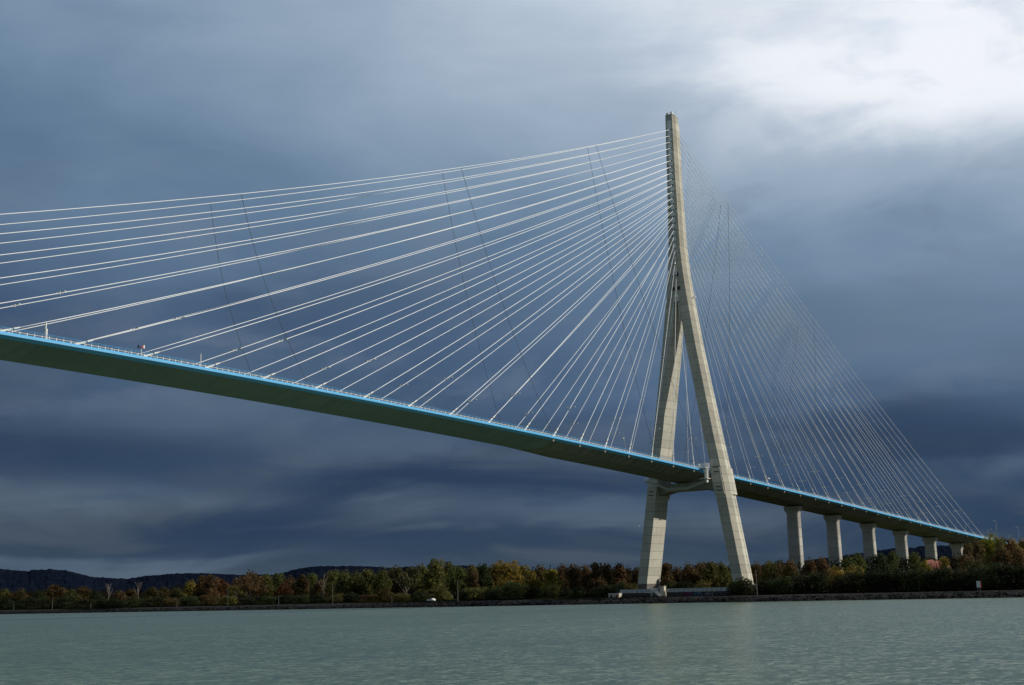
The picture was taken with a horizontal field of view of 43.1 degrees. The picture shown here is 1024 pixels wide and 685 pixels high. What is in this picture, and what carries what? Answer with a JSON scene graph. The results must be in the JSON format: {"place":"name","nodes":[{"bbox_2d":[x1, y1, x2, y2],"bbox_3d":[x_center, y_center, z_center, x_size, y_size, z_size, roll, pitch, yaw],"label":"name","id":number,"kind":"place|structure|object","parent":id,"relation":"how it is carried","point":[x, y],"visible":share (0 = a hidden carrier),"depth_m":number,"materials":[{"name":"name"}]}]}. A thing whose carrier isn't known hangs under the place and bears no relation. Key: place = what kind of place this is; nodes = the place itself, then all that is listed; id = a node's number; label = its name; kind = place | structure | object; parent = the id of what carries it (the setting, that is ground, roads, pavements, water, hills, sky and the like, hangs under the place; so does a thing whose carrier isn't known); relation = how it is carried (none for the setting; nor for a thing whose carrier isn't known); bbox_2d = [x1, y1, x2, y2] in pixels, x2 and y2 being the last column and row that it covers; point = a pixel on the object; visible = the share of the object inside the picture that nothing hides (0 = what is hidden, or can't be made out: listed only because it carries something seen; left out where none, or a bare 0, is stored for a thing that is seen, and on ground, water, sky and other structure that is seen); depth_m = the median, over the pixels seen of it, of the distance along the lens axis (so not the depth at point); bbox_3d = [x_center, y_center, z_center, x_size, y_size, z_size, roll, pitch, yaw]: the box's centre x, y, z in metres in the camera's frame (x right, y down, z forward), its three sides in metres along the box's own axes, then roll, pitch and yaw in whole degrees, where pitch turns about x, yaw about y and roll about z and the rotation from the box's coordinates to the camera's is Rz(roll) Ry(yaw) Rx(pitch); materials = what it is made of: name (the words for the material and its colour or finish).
{"place":"outdoors","nodes":[
{"label":"outdoors","id":0,"kind":"place"},
{"bbox_2d":[0,545,963,599],"bbox_3d":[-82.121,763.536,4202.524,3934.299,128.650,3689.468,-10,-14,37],"label":"hills","id":1,"kind":"structure","parent":0,"point":[13,581],"depth_m":3542.37,"materials":[{"name":"green plant"},{"name":"soil"},{"name":"rock"}]},
{"bbox_2d":[0,597,1023,684],"bbox_3d":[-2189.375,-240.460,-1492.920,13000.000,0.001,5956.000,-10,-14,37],"label":"water","id":2,"kind":"structure","parent":0,"point":[967,641],"depth_m":102.72,"materials":[{"name":"liquid"}]},
{"bbox_2d":[0,590,1023,613],"bbox_3d":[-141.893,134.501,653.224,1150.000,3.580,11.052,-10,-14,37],"label":"embankment","id":3,"kind":"structure","parent":0,"point":[878,596],"depth_m":522.12,"materials":[{"name":"stone"}]},
{"bbox_2d":[0,587,1023,609],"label":"grass","id":4,"kind":"structure","parent":0,"point":[589,597],"depth_m":547.25,"materials":[{"name":"green plant"}]},
{"bbox_2d":[0,0,1023,578],"label":"sky","id":5,"kind":"structure","parent":0,"point":[872,151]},
{"label":"ground","id":6,"kind":"structure","parent":0,"visible":0},
{"bbox_2d":[0,597,17,608],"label":"shrub","id":7,"kind":"object","parent":6,"relation":"on","point":[8,603],"visible":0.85,"depth_m":807.66,"materials":[{"name":"green plant"}]},
{"bbox_2d":[6,587,29,603],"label":"autumn tree","id":8,"kind":"object","parent":6,"relation":"on","point":[18,595],"visible":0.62,"depth_m":870.75,"materials":[{"name":"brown plant"}]},
{"bbox_2d":[13,596,36,608],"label":"shrub","id":9,"kind":"object","parent":6,"relation":"on","point":[27,603],"visible":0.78,"depth_m":799.92,"materials":[{"name":"green plant"}]},
{"bbox_2d":[29,598,54,609],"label":"shrub","id":10,"kind":"object","parent":6,"relation":"on","point":[41,603],"visible":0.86,"depth_m":780.51,"materials":[{"name":"green plant"}]},
{"bbox_2d":[43,584,68,602],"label":"autumn tree","id":11,"kind":"object","parent":6,"relation":"on","point":[53,591],"visible":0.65,"depth_m":853.44,"materials":[{"name":"brown plant"}]},
{"bbox_2d":[51,595,74,608],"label":"shrub","id":12,"kind":"object","parent":6,"relation":"on","point":[60,603],"visible":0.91,"depth_m":770.93,"materials":[{"name":"green plant"}]},
{"bbox_2d":[67,599,96,608],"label":"shrub","id":13,"kind":"object","parent":6,"relation":"on","point":[82,603],"visible":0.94,"depth_m":756.25,"materials":[{"name":"green plant"}]},
{"bbox_2d":[76,586,91,599],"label":"autumn tree","id":14,"kind":"object","parent":6,"relation":"on","point":[84,592],"visible":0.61,"depth_m":845.99,"materials":[{"name":"brown plant"}]},
{"bbox_2d":[122,596,143,606],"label":"shrub","id":15,"kind":"object","parent":6,"relation":"on","point":[134,601],"visible":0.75,"depth_m":729.15,"materials":[{"name":"green plant"}]},
{"bbox_2d":[142,587,159,602],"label":"broadleaf tree","id":16,"kind":"object","parent":6,"relation":"on","point":[152,592],"visible":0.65,"depth_m":771.12,"materials":[{"name":"green plant"}]},
{"bbox_2d":[139,596,163,606],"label":"shrub","id":17,"kind":"object","parent":6,"relation":"on","point":[152,600],"visible":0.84,"depth_m":719.41,"materials":[{"name":"green plant"}]},
{"bbox_2d":[177,596,202,604],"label":"shrub","id":18,"kind":"object","parent":6,"relation":"on","point":[187,600],"visible":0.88,"depth_m":698.69,"materials":[{"name":"green plant"}]},
{"bbox_2d":[182,579,197,597],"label":"autumn tree","id":19,"kind":"object","parent":6,"relation":"on","point":[189,590],"visible":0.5,"depth_m":771.23,"materials":[{"name":"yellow plant"}]},
{"bbox_2d":[192,575,207,601],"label":"autumn tree","id":20,"kind":"object","parent":6,"relation":"on","point":[199,591],"visible":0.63,"depth_m":746.04,"materials":[{"name":"brown plant"}]},
{"bbox_2d":[203,574,220,599],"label":"autumn tree","id":21,"kind":"object","parent":6,"relation":"on","point":[209,584],"visible":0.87,"depth_m":729.93,"materials":[{"name":"brown plant"}]},
{"bbox_2d":[214,578,229,599],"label":"autumn tree","id":22,"kind":"object","parent":6,"relation":"on","point":[222,585],"visible":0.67,"depth_m":741.21,"materials":[{"name":"brown plant"}]},
{"bbox_2d":[214,595,239,604],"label":"shrub","id":23,"kind":"object","parent":6,"relation":"on","point":[230,599],"visible":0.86,"depth_m":680.28,"materials":[{"name":"green plant"}]},
{"bbox_2d":[226,584,246,597],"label":"broadleaf tree","id":24,"kind":"object","parent":6,"relation":"on","point":[229,592],"visible":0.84,"depth_m":715.17,"materials":[{"name":"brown plant"}]},
{"bbox_2d":[235,569,260,597],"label":"autumn tree","id":25,"kind":"object","parent":6,"relation":"on","point":[252,575],"visible":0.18,"depth_m":753.83,"materials":[{"name":"brown plant"}]},
{"bbox_2d":[232,575,268,597],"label":"autumn tree","id":26,"kind":"object","parent":6,"relation":"on","point":[254,587],"visible":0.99,"depth_m":697.61,"materials":[{"name":"brown plant"}]},
{"bbox_2d":[257,573,276,597],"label":"broadleaf tree","id":27,"kind":"object","parent":6,"relation":"on","point":[267,580],"visible":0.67,"depth_m":723.08,"materials":[{"name":"green plant"}]},
{"bbox_2d":[270,573,284,596],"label":"broadleaf tree","id":28,"kind":"object","parent":6,"relation":"on","point":[278,580],"visible":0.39,"depth_m":747.61,"materials":[{"name":"green plant"}]},
{"bbox_2d":[274,580,294,599],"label":"autumn tree","id":29,"kind":"object","parent":6,"relation":"on","point":[283,589],"visible":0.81,"depth_m":676.65,"materials":[{"name":"brown plant"}]},
{"bbox_2d":[294,574,309,595],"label":"autumn tree","id":30,"kind":"object","parent":6,"relation":"on","point":[301,583],"visible":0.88,"depth_m":691.09,"materials":[{"name":"brown plant"}]},
{"bbox_2d":[309,579,328,597],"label":"autumn tree","id":31,"kind":"object","parent":6,"relation":"on","point":[317,588],"visible":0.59,"depth_m":663.95,"materials":[{"name":"brown plant"}]},
{"bbox_2d":[324,569,340,595],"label":"broadleaf tree","id":32,"kind":"object","parent":6,"relation":"on","point":[332,577],"visible":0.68,"depth_m":708.17,"materials":[{"name":"green plant"}]},
{"bbox_2d":[334,569,349,594],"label":"broadleaf tree","id":33,"kind":"object","parent":6,"relation":"on","point":[341,581],"visible":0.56,"depth_m":692.64,"materials":[{"name":"green plant"}]},
{"bbox_2d":[342,592,360,602],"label":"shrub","id":34,"kind":"object","parent":6,"relation":"on","point":[351,596],"visible":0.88,"depth_m":622.86,"materials":[{"name":"green plant"}]},
{"bbox_2d":[342,570,368,596],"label":"broadleaf tree","id":35,"kind":"object","parent":6,"relation":"on","point":[357,584],"visible":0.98,"depth_m":664.62,"materials":[{"name":"green plant"}]},
{"bbox_2d":[360,568,376,595],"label":"broadleaf tree","id":36,"kind":"object","parent":6,"relation":"on","point":[368,575],"visible":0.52,"depth_m":686.05,"materials":[{"name":"green plant"}]},
{"bbox_2d":[369,567,392,593],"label":"broadleaf tree","id":37,"kind":"object","parent":6,"relation":"on","point":[381,580],"visible":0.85,"depth_m":660.82,"materials":[{"name":"green plant"}]},
{"bbox_2d":[374,588,395,601],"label":"shrub","id":38,"kind":"object","parent":6,"relation":"on","point":[387,596],"visible":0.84,"depth_m":613.16,"materials":[{"name":"green plant"}]},
{"bbox_2d":[388,565,407,594],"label":"autumn tree","id":39,"kind":"object","parent":6,"relation":"on","point":[396,588],"visible":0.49,"depth_m":669.18,"materials":[{"name":"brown plant"}]},
{"bbox_2d":[389,565,419,592],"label":"broadleaf tree","id":40,"kind":"object","parent":6,"relation":"on","point":[408,582],"visible":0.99,"depth_m":633.37,"materials":[{"name":"green plant"}]},
{"bbox_2d":[412,562,428,592],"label":"broadleaf tree","id":41,"kind":"object","parent":6,"relation":"on","point":[419,587],"visible":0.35,"depth_m":666.04,"materials":[{"name":"green plant"}]},
{"bbox_2d":[421,558,448,593],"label":"broadleaf tree","id":42,"kind":"object","parent":6,"relation":"on","point":[437,578],"visible":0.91,"depth_m":642.76,"materials":[{"name":"green plant"}]},
{"bbox_2d":[424,586,453,600],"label":"shrub","id":43,"kind":"object","parent":6,"relation":"on","point":[444,594],"visible":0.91,"depth_m":592.05,"materials":[{"name":"green plant"}]},
{"bbox_2d":[445,564,468,594],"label":"broadleaf tree","id":44,"kind":"object","parent":6,"relation":"on","point":[457,574],"visible":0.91,"depth_m":624.47,"materials":[{"name":"green plant"}]},
{"bbox_2d":[463,569,479,588],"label":"autumn tree","id":45,"kind":"object","parent":6,"relation":"on","point":[473,579],"visible":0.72,"depth_m":612.74,"materials":[{"name":"brown plant"}]},
{"bbox_2d":[464,586,488,599],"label":"shrub","id":46,"kind":"object","parent":6,"relation":"on","point":[477,592],"visible":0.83,"depth_m":576.39,"materials":[{"name":"green plant"}]},
{"bbox_2d":[0,553,965,604],"bbox_3d":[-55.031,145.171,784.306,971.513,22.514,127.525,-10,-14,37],"label":"woodland","id":47,"kind":"object","parent":6,"relation":"on","point":[955,565],"visible":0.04,"depth_m":658.79,"materials":[{"name":"green plant"}]},
{"bbox_2d":[476,563,492,592],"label":"broadleaf tree","id":48,"kind":"object","parent":6,"relation":"on","point":[484,580],"visible":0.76,"depth_m":626.64,"materials":[{"name":"green plant"}]},
{"bbox_2d":[483,586,503,599],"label":"shrub","id":49,"kind":"object","parent":6,"relation":"on","point":[489,595],"visible":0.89,"depth_m":573.28,"materials":[{"name":"green plant"}]},
{"bbox_2d":[0,109,992,592],"bbox_3d":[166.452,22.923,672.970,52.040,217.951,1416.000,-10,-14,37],"label":"cable stayed bridge","id":50,"kind":"structure","parent":6,"relation":"on","point":[660,469],"depth_m":526.54,"materials":[{"name":"concrete"}]},
{"bbox_2d":[487,560,505,591],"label":"autumn tree","id":51,"kind":"object","parent":6,"relation":"on","point":[493,571],"visible":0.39,"depth_m":639.84,"materials":[{"name":"brown plant"}]},
{"bbox_2d":[496,560,522,590],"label":"autumn tree","id":52,"kind":"object","parent":6,"relation":"on","point":[509,572],"visible":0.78,"depth_m":615.18,"materials":[{"name":"yellow plant"}]},
{"bbox_2d":[1,579,1018,608],"bbox_3d":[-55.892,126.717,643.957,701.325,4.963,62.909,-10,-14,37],"label":"undergrowth","id":53,"kind":"object","parent":6,"relation":"on","point":[575,594],"visible":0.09,"depth_m":608.15,"materials":[{"name":"green plant"}]},
{"bbox_2d":[497,581,530,598],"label":"shrub","id":54,"kind":"object","parent":6,"relation":"on","point":[508,591],"visible":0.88,"depth_m":566.74,"materials":[{"name":"green plant"}]},
{"bbox_2d":[523,570,541,592],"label":"autumn tree","id":55,"kind":"object","parent":6,"relation":"on","point":[531,579],"visible":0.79,"depth_m":582.55,"materials":[{"name":"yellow plant"}]},
{"bbox_2d":[537,583,559,597],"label":"shrub","id":56,"kind":"object","parent":6,"relation":"on","point":[551,590],"visible":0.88,"depth_m":557.66,"materials":[{"name":"green plant"}]},
{"bbox_2d":[541,568,563,592],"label":"autumn tree","id":57,"kind":"object","parent":6,"relation":"on","point":[551,576],"visible":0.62,"depth_m":584.53,"materials":[{"name":"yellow plant"}]},
{"bbox_2d":[555,563,570,589],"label":"autumn tree","id":58,"kind":"object","parent":6,"relation":"on","point":[561,572],"visible":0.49,"depth_m":610.15,"materials":[{"name":"brown plant"}]},
{"bbox_2d":[564,563,582,593],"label":"autumn tree","id":59,"kind":"object","parent":6,"relation":"on","point":[572,574],"visible":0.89,"depth_m":588.97,"materials":[{"name":"brown plant"}]},
{"bbox_2d":[579,564,591,592],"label":"autumn tree","id":60,"kind":"object","parent":6,"relation":"on","point":[585,575],"visible":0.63,"depth_m":603.18,"materials":[{"name":"brown plant"}]},
{"bbox_2d":[587,562,606,590],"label":"autumn tree","id":61,"kind":"object","parent":6,"relation":"on","point":[597,580],"visible":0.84,"depth_m":575.59,"materials":[{"name":"brown plant"}]},
{"bbox_2d":[588,584,612,597],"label":"shrub","id":62,"kind":"object","parent":6,"relation":"on","point":[601,590],"visible":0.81,"depth_m":545.28,"materials":[{"name":"green plant"}]},
{"bbox_2d":[602,562,613,584],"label":"autumn tree","id":63,"kind":"object","parent":6,"relation":"on","point":[607,575],"visible":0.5,"depth_m":601.57,"materials":[{"name":"brown plant"}]},
{"bbox_2d":[609,562,626,590],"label":"autumn tree","id":64,"kind":"object","parent":6,"relation":"on","point":[620,574],"visible":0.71,"depth_m":577.33,"materials":[{"name":"brown plant"}]},
{"bbox_2d":[620,589,653,596],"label":"screened wall","id":65,"kind":"structure","parent":6,"relation":"on","point":[634,592],"depth_m":523.99,"materials":[{"name":"grey concrete"}]},
{"bbox_2d":[660,562,675,593],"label":"autumn tree","id":66,"kind":"object","parent":6,"relation":"on","point":[665,571],"visible":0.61,"depth_m":564.91,"materials":[{"name":"brown plant"}]},
{"bbox_2d":[679,562,701,584],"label":"autumn tree","id":67,"kind":"object","parent":6,"relation":"on","point":[689,574],"visible":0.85,"depth_m":552.29,"materials":[{"name":"brown plant"}]},
{"bbox_2d":[667,587,748,596],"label":"graffiti wall","id":68,"kind":"structure","parent":6,"relation":"on","point":[678,592],"depth_m":507.09,"materials":[{"name":"grey concrete"}]},
{"bbox_2d":[700,560,722,586],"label":"broadleaf tree","id":69,"kind":"object","parent":6,"relation":"on","point":[709,574],"visible":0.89,"depth_m":548.07,"materials":[{"name":"green plant"}]},
{"bbox_2d":[715,561,731,586],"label":"broadleaf tree","id":70,"kind":"object","parent":6,"relation":"on","point":[723,572],"visible":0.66,"depth_m":554.21,"materials":[{"name":"green plant"}]},
{"bbox_2d":[725,576,754,595],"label":"shrub","id":71,"kind":"object","parent":6,"relation":"on","point":[745,583],"visible":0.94,"depth_m":488.81,"materials":[{"name":"green plant"}]},
{"bbox_2d":[751,561,761,583],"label":"autumn tree","id":72,"kind":"object","parent":6,"relation":"on","point":[756,571],"visible":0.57,"depth_m":543.34,"materials":[{"name":"brown plant"}]},
{"bbox_2d":[750,577,778,593],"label":"shrub","id":73,"kind":"object","parent":6,"relation":"on","point":[760,589],"visible":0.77,"depth_m":492.12,"materials":[{"name":"green plant"}]},
{"bbox_2d":[757,561,778,584],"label":"broadleaf tree","id":74,"kind":"object","parent":6,"relation":"on","point":[766,572],"visible":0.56,"depth_m":531.90,"materials":[{"name":"green plant"}]},
{"bbox_2d":[767,575,793,593],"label":"shrub","id":75,"kind":"object","parent":6,"relation":"on","point":[783,586],"visible":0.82,"depth_m":485.62,"materials":[{"name":"green plant"}]},
{"bbox_2d":[780,559,799,583],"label":"autumn tree","id":76,"kind":"object","parent":6,"relation":"on","point":[788,570],"visible":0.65,"depth_m":529.26,"materials":[{"name":"brown plant"}]},
{"bbox_2d":[790,572,812,593],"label":"shrub","id":77,"kind":"object","parent":6,"relation":"on","point":[802,586],"visible":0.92,"depth_m":477.63,"materials":[{"name":"green plant"}]},
{"bbox_2d":[799,557,817,578],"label":"autumn tree","id":78,"kind":"object","parent":6,"relation":"on","point":[811,566],"visible":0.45,"depth_m":529.37,"materials":[{"name":"brown plant"}]},
{"bbox_2d":[805,570,834,592],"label":"shrub","id":79,"kind":"object","parent":6,"relation":"on","point":[816,583],"visible":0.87,"depth_m":476.56,"materials":[{"name":"green plant"}]},
{"bbox_2d":[815,555,831,582],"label":"autumn tree","id":80,"kind":"object","parent":6,"relation":"on","point":[821,565],"visible":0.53,"depth_m":534.29,"materials":[{"name":"brown plant"}]},
{"bbox_2d":[831,572,856,592],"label":"shrub","id":81,"kind":"object","parent":6,"relation":"on","point":[842,584],"visible":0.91,"depth_m":467.59,"materials":[{"name":"green plant"}]},
{"bbox_2d":[839,555,862,573],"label":"broadleaf tree","id":82,"kind":"object","parent":6,"relation":"on","point":[846,562],"visible":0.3,"depth_m":561.38,"materials":[{"name":"green plant"}]},
{"bbox_2d":[851,552,867,574],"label":"broadleaf tree","id":83,"kind":"object","parent":6,"relation":"on","point":[859,559],"visible":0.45,"depth_m":572.35,"materials":[{"name":"green plant"}]},
{"bbox_2d":[849,569,876,591],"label":"shrub","id":84,"kind":"object","parent":6,"relation":"on","point":[861,579],"visible":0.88,"depth_m":465.46,"materials":[{"name":"green plant"}]},
{"bbox_2d":[865,567,894,592],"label":"shrub","id":85,"kind":"object","parent":6,"relation":"on","point":[881,580],"visible":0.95,"depth_m":460.37,"materials":[{"name":"green plant"}]},
{"bbox_2d":[870,553,891,579],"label":"broadleaf tree","id":86,"kind":"object","parent":6,"relation":"on","point":[882,564],"visible":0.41,"depth_m":552.63,"materials":[{"name":"green plant"}]},
{"bbox_2d":[885,550,900,580],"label":"broadleaf tree","id":87,"kind":"object","parent":6,"relation":"on","point":[892,559],"visible":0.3,"depth_m":570.38,"materials":[{"name":"green plant"}]},
{"bbox_2d":[884,566,908,590],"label":"shrub","id":88,"kind":"object","parent":6,"relation":"on","point":[895,576],"visible":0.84,"depth_m":458.26,"materials":[{"name":"green plant"}]},
{"bbox_2d":[906,552,921,582],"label":"broadleaf tree","id":89,"kind":"object","parent":6,"relation":"on","point":[916,562],"visible":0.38,"depth_m":573.97,"materials":[{"name":"green plant"}]},
{"bbox_2d":[901,567,934,591],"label":"shrub","id":90,"kind":"object","parent":6,"relation":"on","point":[913,575],"visible":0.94,"depth_m":452.62,"materials":[{"name":"green plant"}]},
{"bbox_2d":[920,568,952,590],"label":"shrub","id":91,"kind":"object","parent":6,"relation":"on","point":[929,580],"visible":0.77,"depth_m":450.74,"materials":[{"name":"green plant"}]},
{"bbox_2d":[932,564,966,590],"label":"shrub","id":92,"kind":"object","parent":6,"relation":"on","point":[950,581],"visible":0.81,"depth_m":445.73,"materials":[{"name":"green plant"}]},
{"bbox_2d":[956,567,981,589],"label":"shrub","id":93,"kind":"object","parent":6,"relation":"on","point":[967,583],"visible":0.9,"depth_m":440.25,"materials":[{"name":"green plant"}]},
{"bbox_2d":[956,553,982,574],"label":"autumn tree","id":94,"kind":"object","parent":6,"relation":"on","point":[963,559],"visible":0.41,"depth_m":470.18,"materials":[{"name":"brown plant"}]},
{"bbox_2d":[970,539,987,567],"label":"autumn tree","id":95,"kind":"object","parent":6,"relation":"on","point":[978,550],"visible":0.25,"depth_m":513.50,"materials":[{"name":"brown plant"}]},
{"bbox_2d":[963,558,998,588],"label":"shrub","id":96,"kind":"object","parent":6,"relation":"on","point":[978,566],"visible":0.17,"depth_m":455.99,"materials":[{"name":"green plant"}]},
{"bbox_2d":[978,533,997,572],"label":"autumn tree","id":97,"kind":"object","parent":6,"relation":"on","point":[989,549],"visible":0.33,"depth_m":524.62,"materials":[{"name":"green plant"}]},
{"bbox_2d":[977,561,1004,588],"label":"shrub","id":98,"kind":"object","parent":6,"relation":"on","point":[991,580],"visible":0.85,"depth_m":438.12,"materials":[{"name":"green plant"}]},
{"bbox_2d":[987,545,1015,578],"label":"autumn tree","id":99,"kind":"object","parent":6,"relation":"on","point":[1002,555],"visible":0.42,"depth_m":491.69,"materials":[{"name":"brown plant"}]},
{"bbox_2d":[992,561,1023,589],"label":"shrub","id":100,"kind":"object","parent":6,"relation":"on","point":[1012,572],"visible":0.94,"depth_m":432.93,"materials":[{"name":"green plant"}]},
{"bbox_2d":[1008,546,1023,572],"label":"autumn tree","id":101,"kind":"object","parent":6,"relation":"on","point":[1020,557],"visible":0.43,"depth_m":479.73,"materials":[{"name":"brown plant"}]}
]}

